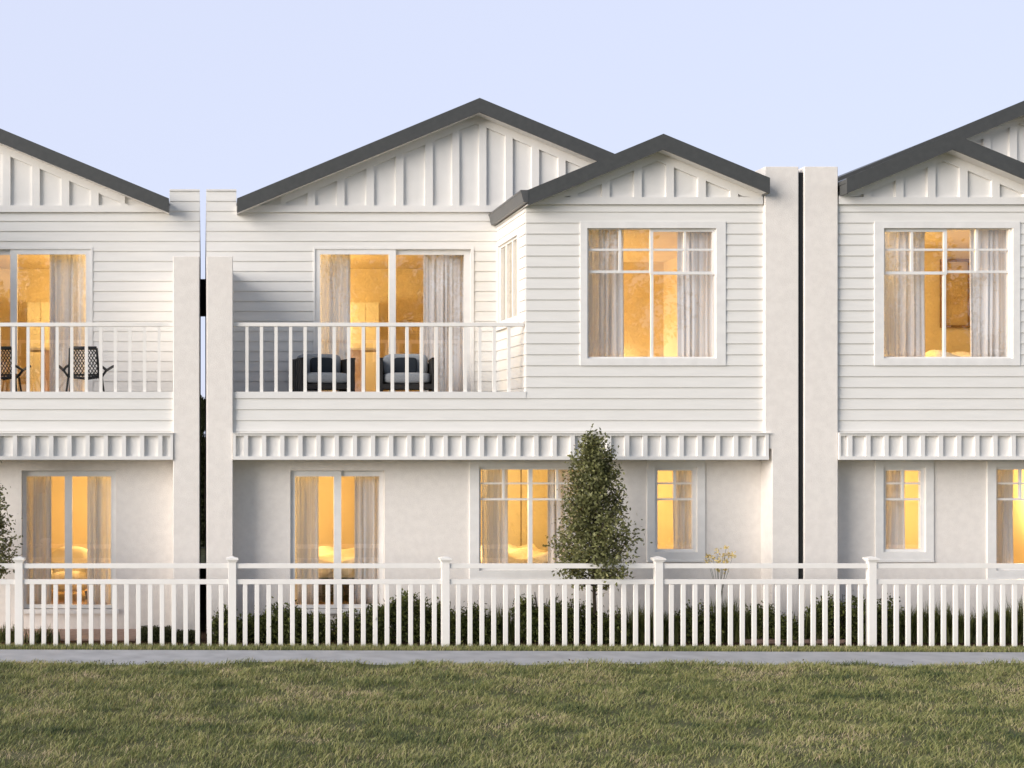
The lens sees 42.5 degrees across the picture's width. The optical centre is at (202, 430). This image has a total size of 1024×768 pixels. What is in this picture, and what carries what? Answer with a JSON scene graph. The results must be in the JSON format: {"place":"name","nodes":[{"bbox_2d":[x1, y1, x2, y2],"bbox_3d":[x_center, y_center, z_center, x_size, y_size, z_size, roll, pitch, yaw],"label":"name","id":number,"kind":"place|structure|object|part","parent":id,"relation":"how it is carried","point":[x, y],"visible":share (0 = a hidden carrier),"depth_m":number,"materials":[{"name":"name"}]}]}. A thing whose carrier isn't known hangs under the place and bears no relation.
{"place":"outdoors","nodes":[
{"label":"outdoors","id":0,"kind":"place"},
{"bbox_2d":[27,302,48,391],"bbox_3d":[-3.201,-1.538,24.890,0.565,1.970,0.520,0,0,0],"label":"tall cabinet","id":1,"kind":"object","parent":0,"point":[37,312],"visible":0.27,"depth_m":24.63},
{"bbox_3d":[-3.335,-1.567,24.639,0.257,1.870,0.019,0,0,0],"label":"door","id":2,"kind":"part","parent":1,"relation":"part of","materials":[{"name":"brown wood"}]},
{"bbox_3d":[-3.067,-1.567,24.639,0.257,1.870,0.019,0,0,0],"label":"door","id":3,"kind":"part","parent":1,"relation":"part of","materials":[{"name":"yellow wood"}]},
{"bbox_2d":[30,348,48,391],"bbox_3d":[-2.887,-1.045,23.600,0.832,0.986,0.660,0,0,0],"label":"kitchen bench","id":4,"kind":"object","parent":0,"point":[46,369],"visible":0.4,"depth_m":23.30,"materials":[{"name":"brown wood"}]},
{"bbox_2d":[2,629,135,640],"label":"paving","id":5,"kind":"structure","parent":0,"point":[108,634],"depth_m":19.78,"materials":[{"name":"concrete"}]},
{"bbox_2d":[201,395,204,546],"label":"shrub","id":6,"kind":"object","parent":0,"point":[202,473],"visible":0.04,"depth_m":34.87,"materials":[{"name":"plant"}]},
{"bbox_2d":[200,438,205,629],"bbox_3d":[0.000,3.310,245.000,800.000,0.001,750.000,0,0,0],"label":"ground","id":7,"kind":"structure","parent":0,"point":[203,605],"depth_m":24.70,"materials":[{"name":"soil"}]},
{"bbox_2d":[0,129,200,632],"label":"townhouse","id":8,"kind":"structure","parent":7,"relation":"on","point":[133,431],"depth_m":20.38,"materials":[{"name":"white paint"}]},
{"bbox_2d":[1,346,30,391],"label":"wicker chair","id":9,"kind":"object","parent":8,"relation":"on","point":[6,376],"visible":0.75,"depth_m":20.69,"materials":[{"name":"black wicker"}]},
{"bbox_2d":[27,476,50,603],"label":"curtain","id":10,"kind":"object","parent":8,"relation":"hanging from","point":[38,519],"visible":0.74,"depth_m":20.66,"materials":[{"name":"fabric"}]},
{"bbox_2d":[0,247,92,391],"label":"sliding door","id":11,"kind":"structure","parent":8,"relation":"in","point":[13,252],"depth_m":21.92,"materials":[{"name":"white glass"}]},
{"bbox_2d":[49,255,85,391],"bbox_3d":[-2.384,-1.861,22.196,0.691,2.582,0.093,0,0,0],"label":"curtain","id":12,"kind":"object","parent":8,"relation":"hanging from","point":[67,303],"visible":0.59,"depth_m":22.19,"materials":[{"name":"fabric"}]},
{"bbox_2d":[51,546,86,598],"bbox_3d":[-2.318,2.481,21.825,1.000,0.862,0.850,0,0,0],"label":"armchair","id":13,"kind":"object","parent":8,"relation":"on","point":[79,554],"visible":0.26,"depth_m":21.86,"materials":[{"name":"beige fabric"}]},
{"bbox_2d":[23,471,118,613],"bbox_3d":[-2.187,1.821,20.375,1.633,2.319,0.190,0,0,0],"label":"sliding door","id":14,"kind":"structure","parent":8,"relation":"in","point":[68,475],"depth_m":20.38,"materials":[{"name":"white metal"}]},
{"bbox_2d":[59,346,113,391],"bbox_3d":[-1.973,-0.963,20.938,0.959,0.835,0.733,0,0,0],"label":"wicker chair","id":15,"kind":"object","parent":8,"relation":"on","point":[90,375],"visible":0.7,"depth_m":20.67,"materials":[{"name":"black wicker"}]},
{"bbox_2d":[87,477,110,603],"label":"curtain","id":16,"kind":"object","parent":8,"relation":"hanging from","point":[98,519],"visible":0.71,"depth_m":20.66,"materials":[{"name":"fabric"}]},
{"bbox_2d":[205,98,797,633],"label":"townhouse","id":17,"kind":"structure","parent":7,"relation":"on","point":[513,208],"depth_m":20.30,"materials":[{"name":"white paint"}]},
{"bbox_2d":[201,279,204,316],"bbox_3d":[0.000,-2.877,27.185,0.100,0.774,0.430,0,0,0],"label":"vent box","id":18,"kind":"object","parent":17,"relation":"attached to","point":[202,297],"visible":1,"depth_m":26.97,"materials":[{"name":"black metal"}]},
{"bbox_2d":[295,477,318,603],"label":"curtain","id":19,"kind":"object","parent":17,"relation":"hanging from","point":[306,519],"visible":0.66,"depth_m":20.65,"materials":[{"name":"fabric"}]},
{"bbox_2d":[292,354,355,391],"bbox_3d":[2.028,-0.931,21.285,0.942,0.760,0.830,0,0,-10],"label":"outdoor armchair","id":20,"kind":"object","parent":17,"relation":"on","point":[326,377],"visible":0.53,"depth_m":20.97,"materials":[{"name":"grey fabric"}]},
{"bbox_2d":[310,357,332,372],"bbox_3d":[2.029,-1.093,21.380,0.400,0.290,0.140,0,-12,-10],"label":"scatter cushion","id":21,"kind":"object","parent":20,"relation":"on","point":[326,364],"visible":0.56,"depth_m":21.32,"materials":[{"name":"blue fabric"}]},
{"bbox_2d":[320,255,349,391],"bbox_3d":[2.330,-1.861,22.202,0.581,2.582,0.091,0,0,0],"label":"curtain","id":22,"kind":"object","parent":17,"relation":"hanging from","point":[334,288],"visible":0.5,"depth_m":22.20,"materials":[{"name":"fabric"}]},
{"bbox_2d":[290,471,382,613],"bbox_3d":[2.187,1.821,20.375,1.633,2.319,0.190,0,0,0],"label":"sliding door","id":23,"kind":"structure","parent":17,"relation":"in","point":[337,475],"depth_m":20.38,"materials":[{"name":"white metal"}]},
{"bbox_2d":[319,546,354,594],"bbox_3d":[2.275,2.503,22.100,1.510,0.809,2.000,0,0,0],"label":"bed","id":24,"kind":"object","parent":17,"relation":"on","point":[326,554],"visible":0.26,"depth_m":21.18,"materials":[{"name":"beige fabric"}]},
{"bbox_2d":[354,476,378,603],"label":"curtain","id":25,"kind":"object","parent":17,"relation":"hanging from","point":[366,524],"visible":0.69,"depth_m":20.66,"materials":[{"name":"fabric"}]},
{"bbox_2d":[313,247,473,391],"bbox_3d":[3.343,-1.880,21.959,2.813,2.658,0.113,0,0,0],"label":"sliding door","id":26,"kind":"structure","parent":17,"relation":"in","point":[468,252],"depth_m":21.92,"materials":[{"name":"white metal"}]},
{"bbox_2d":[380,354,433,391],"bbox_3d":[3.460,-0.931,21.285,0.942,0.760,0.830,0,0,6],"label":"outdoor armchair","id":27,"kind":"object","parent":17,"relation":"on","point":[399,377],"visible":0.54,"depth_m":20.94,"materials":[{"name":"grey fabric"}]},
{"bbox_2d":[394,357,416,372],"bbox_3d":[3.459,-1.093,21.380,0.400,0.290,0.140,0,-12,6],"label":"scatter cushion","id":28,"kind":"object","parent":27,"relation":"on","point":[399,364],"visible":0.56,"depth_m":21.32,"materials":[{"name":"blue fabric"}]},
{"bbox_2d":[423,255,463,391],"bbox_3d":[4.299,-1.861,22.195,0.764,2.582,0.089,0,0,0],"label":"curtain","id":29,"kind":"object","parent":17,"relation":"hanging from","point":[443,288],"visible":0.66,"depth_m":22.20,"materials":[{"name":"fabric"}]},
{"bbox_2d":[482,470,507,562],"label":"curtain","id":30,"kind":"object","parent":17,"relation":"hanging from","point":[494,531],"visible":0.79,"depth_m":20.66,"materials":[{"name":"fabric"}]},
{"bbox_2d":[496,228,519,330],"bbox_3d":[5.168,-2.510,21.110,0.120,1.560,1.520,0,0,0],"label":"window","id":31,"kind":"structure","parent":17,"relation":"in","point":[514,319],"depth_m":21.29,"materials":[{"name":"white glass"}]},
{"bbox_2d":[481,544,547,562],"bbox_3d":[5.516,2.483,22.200,1.360,0.849,2.000,0,0,0],"label":"bed","id":32,"kind":"object","parent":17,"relation":"on","point":[517,554],"visible":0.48,"depth_m":21.53,"materials":[{"name":"yellow fabric"}]},
{"bbox_2d":[470,460,591,578],"bbox_3d":[5.341,1.452,20.356,2.008,1.988,0.138,0,0,0],"label":"window","id":33,"kind":"structure","parent":17,"relation":"in","point":[476,466],"depth_m":20.30,"materials":[{"name":"white wood"}]},
{"bbox_2d":[547,470,581,562],"bbox_3d":[6.011,1.469,20.655,0.629,1.790,0.090,0,0,0],"label":"curtain","id":34,"kind":"object","parent":17,"relation":"hanging from","point":[554,513],"visible":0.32,"depth_m":20.66,"materials":[{"name":"fabric"}]},
{"bbox_2d":[589,230,623,356],"bbox_3d":[6.511,-2.212,20.273,0.632,2.200,0.093,0,0,0],"label":"curtain","id":35,"kind":"object","parent":17,"relation":"hanging from","point":[606,314],"visible":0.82,"depth_m":20.27,"materials":[{"name":"fabric"}]},
{"bbox_2d":[580,221,725,365],"bbox_3d":[7.195,-2.184,20.032,2.324,2.303,0.125,0,0,0],"label":"window","id":36,"kind":"structure","parent":17,"relation":"in","point":[720,360],"depth_m":19.97,"materials":[{"name":"white wood"}]},
{"bbox_2d":[647,460,704,561],"bbox_3d":[7.690,1.302,20.356,0.942,1.688,0.138,0,0,0],"label":"window","id":37,"kind":"structure","parent":17,"relation":"in","point":[653,466],"depth_m":20.30,"materials":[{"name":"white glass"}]},
{"bbox_2d":[673,471,690,548],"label":"curtain","id":38,"kind":"object","parent":17,"relation":"hanging from","point":[681,524],"visible":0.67,"depth_m":20.56,"materials":[{"name":"fabric"}]},
{"bbox_2d":[677,232,712,356],"bbox_3d":[8.014,-2.212,20.266,0.632,2.200,0.084,0,0,0],"label":"curtain","id":39,"kind":"object","parent":17,"relation":"hanging from","point":[694,315],"visible":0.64,"depth_m":20.27,"materials":[{"name":"fabric"}]},
{"bbox_2d":[798,172,802,620],"bbox_3d":[9.548,-0.433,19.992,0.085,7.367,0.055,0,0,0],"label":"joint strip","id":40,"kind":"object","parent":17,"relation":"attached to","point":[800,371],"visible":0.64,"depth_m":19.96,"materials":[{"name":"black metal"}]},
{"bbox_2d":[798,101,1023,620],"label":"townhouse","id":41,"kind":"structure","parent":7,"relation":"on","point":[945,433],"depth_m":19.99,"materials":[{"name":"white paint"}]},
{"bbox_2d":[886,471,904,548],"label":"curtain","id":42,"kind":"object","parent":41,"relation":"hanging from","point":[895,524],"visible":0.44,"depth_m":20.56,"materials":[{"name":"fabric"}]},
{"bbox_2d":[884,232,924,356],"bbox_3d":[11.371,-2.212,20.272,0.671,2.200,0.091,0,0,0],"label":"curtain","id":43,"kind":"object","parent":41,"relation":"hanging from","point":[904,315],"visible":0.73,"depth_m":20.27,"materials":[{"name":"fabric"}]},
{"bbox_2d":[875,460,933,561],"bbox_3d":[11.406,1.302,20.356,0.942,1.688,0.138,0,0,0],"label":"window","id":44,"kind":"structure","parent":41,"relation":"in","point":[881,466],"depth_m":20.30,"materials":[{"name":"white wood"}]},
{"bbox_2d":[874,221,1019,365],"bbox_3d":[11.901,-2.184,20.032,2.324,2.303,0.125,0,0,0],"label":"window","id":45,"kind":"structure","parent":41,"relation":"in","point":[879,231],"depth_m":19.97,"materials":[{"name":"white wood"}]},
{"bbox_2d":[925,350,969,356],"bbox_3d":[12.629,-0.967,21.360,1.260,0.729,1.850,0,0,0],"label":"bed","id":46,"kind":"object","parent":41,"relation":"on","point":[934,353],"visible":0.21,"depth_m":20.69,"materials":[{"name":"white fabric"}]},
{"bbox_2d":[940,259,969,327],"bbox_3d":[13.451,-2.442,22.329,0.530,1.226,0.059,0,0,0],"label":"picture","id":47,"kind":"object","parent":41,"relation":"attached to","point":[957,300],"visible":0.7,"depth_m":22.34},
{"bbox_2d":[970,230,1005,356],"bbox_3d":[12.782,-2.212,20.273,0.671,2.200,0.089,0,0,0],"label":"curtain","id":48,"kind":"object","parent":41,"relation":"hanging from","point":[987,314],"visible":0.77,"depth_m":20.27,"materials":[{"name":"fabric"}]},
{"bbox_2d":[996,470,1013,562],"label":"curtain","id":49,"kind":"object","parent":41,"relation":"hanging from","point":[1004,531],"visible":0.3,"depth_m":20.66,"materials":[{"name":"fabric"}]},
{"bbox_2d":[987,460,1023,578],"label":"window","id":50,"kind":"structure","parent":41,"relation":"in","point":[992,465],"depth_m":20.30,"materials":[{"name":"white wood"}]},
{"bbox_2d":[350,348,375,391],"bbox_3d":[2.887,-1.045,23.600,0.832,0.986,0.660,0,0,0],"label":"kitchen bench","id":51,"kind":"object","parent":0,"point":[356,353],"visible":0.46,"depth_m":23.30,"materials":[{"name":"brown wood"}]},
{"bbox_2d":[350,302,379,391],"bbox_3d":[3.201,-1.538,24.890,0.565,1.970,0.520,0,0,0],"label":"tall cabinet","id":52,"kind":"object","parent":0,"point":[364,312],"visible":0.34,"depth_m":24.63,"materials":[{"name":"yellow wood"}]},
{"bbox_3d":[3.067,-1.567,24.639,0.257,1.870,0.019,0,0,0],"label":"door","id":53,"kind":"part","parent":52,"relation":"part of","materials":[{"name":"yellow wood"}]},
{"bbox_3d":[3.335,-1.567,24.639,0.257,1.870,0.019,0,0,0],"label":"door","id":54,"kind":"part","parent":52,"relation":"part of","materials":[{"name":"brown wood"}]},
{"bbox_2d":[0,630,1022,645],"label":"garden bed","id":55,"kind":"object","parent":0,"point":[203,637],"visible":0.17,"depth_m":19.05,"materials":[{"name":"green plant"}]},
{"bbox_2d":[0,622,14,642],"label":"grass clump","id":56,"kind":"object","parent":55,"relation":"on","point":[3,636],"visible":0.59,"depth_m":19.18,"materials":[{"name":"green plant"}]},
{"bbox_2d":[0,460,22,578],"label":"cone tree","id":57,"kind":"object","parent":55,"relation":"on","point":[3,547],"visible":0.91,"depth_m":19.28,"materials":[{"name":"green plant"}]},
{"bbox_2d":[24,624,62,643],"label":"grass clump","id":58,"kind":"object","parent":55,"relation":"on","point":[38,635],"visible":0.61,"depth_m":19.20,"materials":[{"name":"green plant"}]},
{"bbox_2d":[141,625,171,641],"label":"shrub","id":59,"kind":"object","parent":55,"relation":"on","point":[156,633],"visible":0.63,"depth_m":19.19,"materials":[{"name":"green plant"}]},
{"bbox_2d":[176,629,201,641],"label":"shrub","id":60,"kind":"object","parent":55,"relation":"on","point":[191,636],"visible":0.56,"depth_m":19.18,"materials":[{"name":"green plant"}]},
{"bbox_2d":[206,604,241,642],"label":"shrub","id":61,"kind":"object","parent":55,"relation":"on","point":[215,629],"visible":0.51,"depth_m":19.16,"materials":[{"name":"green plant"}]},
{"bbox_2d":[236,605,266,642],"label":"shrub","id":62,"kind":"object","parent":55,"relation":"on","point":[251,629],"visible":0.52,"depth_m":19.18,"materials":[{"name":"green plant"}]},
{"bbox_2d":[254,596,313,643],"bbox_3d":[1.293,2.934,19.148,1.031,0.740,0.717,0,0,0],"label":"shrub","id":63,"kind":"object","parent":55,"relation":"on","point":[286,624],"visible":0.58,"depth_m":19.06,"materials":[{"name":"green plant"}]},
{"bbox_2d":[298,609,332,642],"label":"shrub","id":64,"kind":"object","parent":55,"relation":"on","point":[321,628],"visible":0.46,"depth_m":19.12,"materials":[{"name":"green plant"}]},
{"bbox_2d":[330,609,366,641],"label":"shrub","id":65,"kind":"object","parent":55,"relation":"on","point":[345,627],"visible":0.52,"depth_m":19.20,"materials":[{"name":"green plant"}]},
{"bbox_2d":[354,602,391,643],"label":"shrub","id":66,"kind":"object","parent":55,"relation":"on","point":[369,625],"visible":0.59,"depth_m":19.05,"materials":[{"name":"green plant"}]},
{"bbox_2d":[378,588,440,642],"bbox_3d":[3.206,2.856,19.259,1.153,0.895,0.705,0,0,0],"label":"shrub","id":67,"kind":"object","parent":55,"relation":"on","point":[416,618],"visible":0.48,"depth_m":19.15,"materials":[{"name":"green plant"}]},
{"bbox_2d":[426,597,455,641],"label":"shrub","id":68,"kind":"object","parent":55,"relation":"on","point":[452,613],"visible":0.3,"depth_m":19.20,"materials":[{"name":"green plant"}]},
{"bbox_2d":[450,600,501,643],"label":"shrub","id":69,"kind":"object","parent":55,"relation":"on","point":[475,626],"visible":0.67,"depth_m":19.05,"materials":[{"name":"green plant"}]},
{"bbox_2d":[484,604,525,642],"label":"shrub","id":70,"kind":"object","parent":55,"relation":"on","point":[511,625],"visible":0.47,"depth_m":19.16,"materials":[{"name":"green plant"}]},
{"bbox_2d":[508,590,573,642],"bbox_3d":[5.211,2.885,19.306,1.020,0.828,0.822,0,0,0],"label":"shrub","id":71,"kind":"object","parent":55,"relation":"on","point":[546,618],"visible":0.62,"depth_m":19.16,"materials":[{"name":"green plant"}]},
{"bbox_2d":[555,594,603,643],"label":"shrub","id":72,"kind":"object","parent":55,"relation":"on","point":[582,627],"visible":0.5,"depth_m":19.23,"materials":[{"name":"green plant"}]},
{"bbox_2d":[543,423,652,641],"bbox_3d":[6.044,1.597,19.265,1.421,3.407,1.561,0,0,-39],"label":"cone tree","id":73,"kind":"object","parent":55,"relation":"on","point":[591,492],"visible":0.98,"depth_m":19.10,"materials":[{"name":"green plant"}]},
{"bbox_2d":[591,608,630,643],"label":"shrub","id":74,"kind":"object","parent":55,"relation":"on","point":[617,631],"visible":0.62,"depth_m":19.07,"materials":[{"name":"green plant"}]},
{"bbox_2d":[603,604,679,642],"bbox_3d":[6.697,2.935,19.237,1.350,0.650,0.712,0,0,0],"label":"grass clump","id":75,"kind":"object","parent":55,"relation":"on","point":[641,628],"visible":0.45,"depth_m":19.16,"materials":[{"name":"green plant"}]},
{"bbox_2d":[652,608,680,643],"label":"grass clump","id":76,"kind":"object","parent":55,"relation":"on","point":[666,634],"visible":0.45,"depth_m":19.16,"materials":[{"name":"green plant"}]},
{"bbox_2d":[674,599,724,642],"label":"shrub","id":77,"kind":"object","parent":55,"relation":"on","point":[712,625],"visible":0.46,"depth_m":19.15,"materials":[{"name":"green plant"}]},
{"bbox_2d":[705,545,735,596],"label":"flowering plant","id":78,"kind":"object","parent":55,"relation":"on","point":[723,561],"visible":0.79,"depth_m":19.40,"materials":[{"name":"beige plant"}]},
{"bbox_2d":[698,595,760,642],"bbox_3d":[8.108,2.868,19.279,0.912,0.784,0.700,0,0,24],"label":"grass clump","id":79,"kind":"object","parent":55,"relation":"on","point":[724,616],"visible":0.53,"depth_m":19.17,"materials":[{"name":"green plant"}]},
{"bbox_2d":[722,608,762,641],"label":"grass clump","id":80,"kind":"object","parent":55,"relation":"on","point":[747,632],"visible":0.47,"depth_m":19.16,"materials":[{"name":"green plant"}]},
{"bbox_2d":[739,600,786,638],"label":"shrub","id":81,"kind":"object","parent":55,"relation":"on","point":[771,615],"visible":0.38,"depth_m":19.22,"materials":[{"name":"green plant"}]},
{"bbox_2d":[770,611,806,643],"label":"shrub","id":82,"kind":"object","parent":55,"relation":"on","point":[795,631],"visible":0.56,"depth_m":19.05,"materials":[{"name":"green plant"}]},
{"bbox_2d":[745,635,845,642],"bbox_3d":[9.045,3.250,19.275,1.582,0.100,0.450,0,0,0],"label":"garden edging","id":83,"kind":"object","parent":55,"relation":"on","point":[771,640],"visible":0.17,"depth_m":19.05,"materials":[{"name":"concrete"}]},
{"bbox_2d":[794,612,829,638],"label":"grass clump","id":84,"kind":"object","parent":55,"relation":"on","point":[807,628],"visible":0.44,"depth_m":19.14,"materials":[{"name":"green plant"}]},
{"bbox_2d":[804,591,892,642],"bbox_3d":[9.897,2.885,19.259,1.277,0.830,0.733,0,0,0],"label":"shrub","id":85,"kind":"object","parent":55,"relation":"on","point":[854,623],"visible":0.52,"depth_m":19.15,"materials":[{"name":"green plant"}]},
{"bbox_2d":[863,593,904,641],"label":"shrub","id":86,"kind":"object","parent":55,"relation":"on","point":[889,609],"visible":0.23,"depth_m":19.20,"materials":[{"name":"green plant"}]},
{"bbox_2d":[877,604,940,643],"bbox_3d":[10.797,2.954,19.231,1.069,0.613,0.714,0,0,0],"label":"grass clump","id":87,"kind":"object","parent":55,"relation":"on","point":[913,634],"visible":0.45,"depth_m":19.17,"materials":[{"name":"green plant"}]},
{"bbox_2d":[912,600,974,642],"bbox_3d":[11.487,2.936,19.271,1.369,0.647,0.752,0,0,0],"label":"grass clump","id":88,"kind":"object","parent":55,"relation":"on","point":[937,618],"visible":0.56,"depth_m":19.16,"materials":[{"name":"green plant"}]},
{"bbox_2d":[948,607,998,642],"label":"grass clump","id":89,"kind":"object","parent":55,"relation":"on","point":[973,632],"visible":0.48,"depth_m":19.14,"materials":[{"name":"green plant"}]},
{"bbox_2d":[961,603,1022,642],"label":"grass clump","id":90,"kind":"object","parent":55,"relation":"on","point":[997,628],"visible":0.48,"depth_m":19.16,"materials":[{"name":"green plant"}]},
{"bbox_2d":[997,595,1022,642],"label":"grass clump","id":91,"kind":"object","parent":55,"relation":"on","point":[1019,616],"visible":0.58,"depth_m":19.15,"materials":[{"name":"green plant"}]},
{"bbox_2d":[0,656,1023,767],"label":"lawn","id":92,"kind":"structure","parent":0,"point":[351,726],"depth_m":13.80,"materials":[{"name":"plant"}]},
{"bbox_2d":[0,650,1023,666],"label":"path","id":93,"kind":"structure","parent":0,"point":[119,657],"depth_m":17.91,"materials":[{"name":"concrete"}]},
{"bbox_2d":[0,642,1023,651],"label":"verge","id":94,"kind":"structure","parent":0,"point":[539,647],"depth_m":18.55,"materials":[{"name":"green plant"}]},
{"bbox_2d":[0,556,1023,646],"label":"picket fence","id":95,"kind":"object","parent":94,"relation":"on","point":[871,565],"visible":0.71,"depth_m":18.83,"materials":[{"name":"white paint"}]},
{"bbox_2d":[0,0,1023,436],"label":"sky","id":96,"kind":"structure","parent":0,"point":[157,96],"materials":[{"name":"blue"}]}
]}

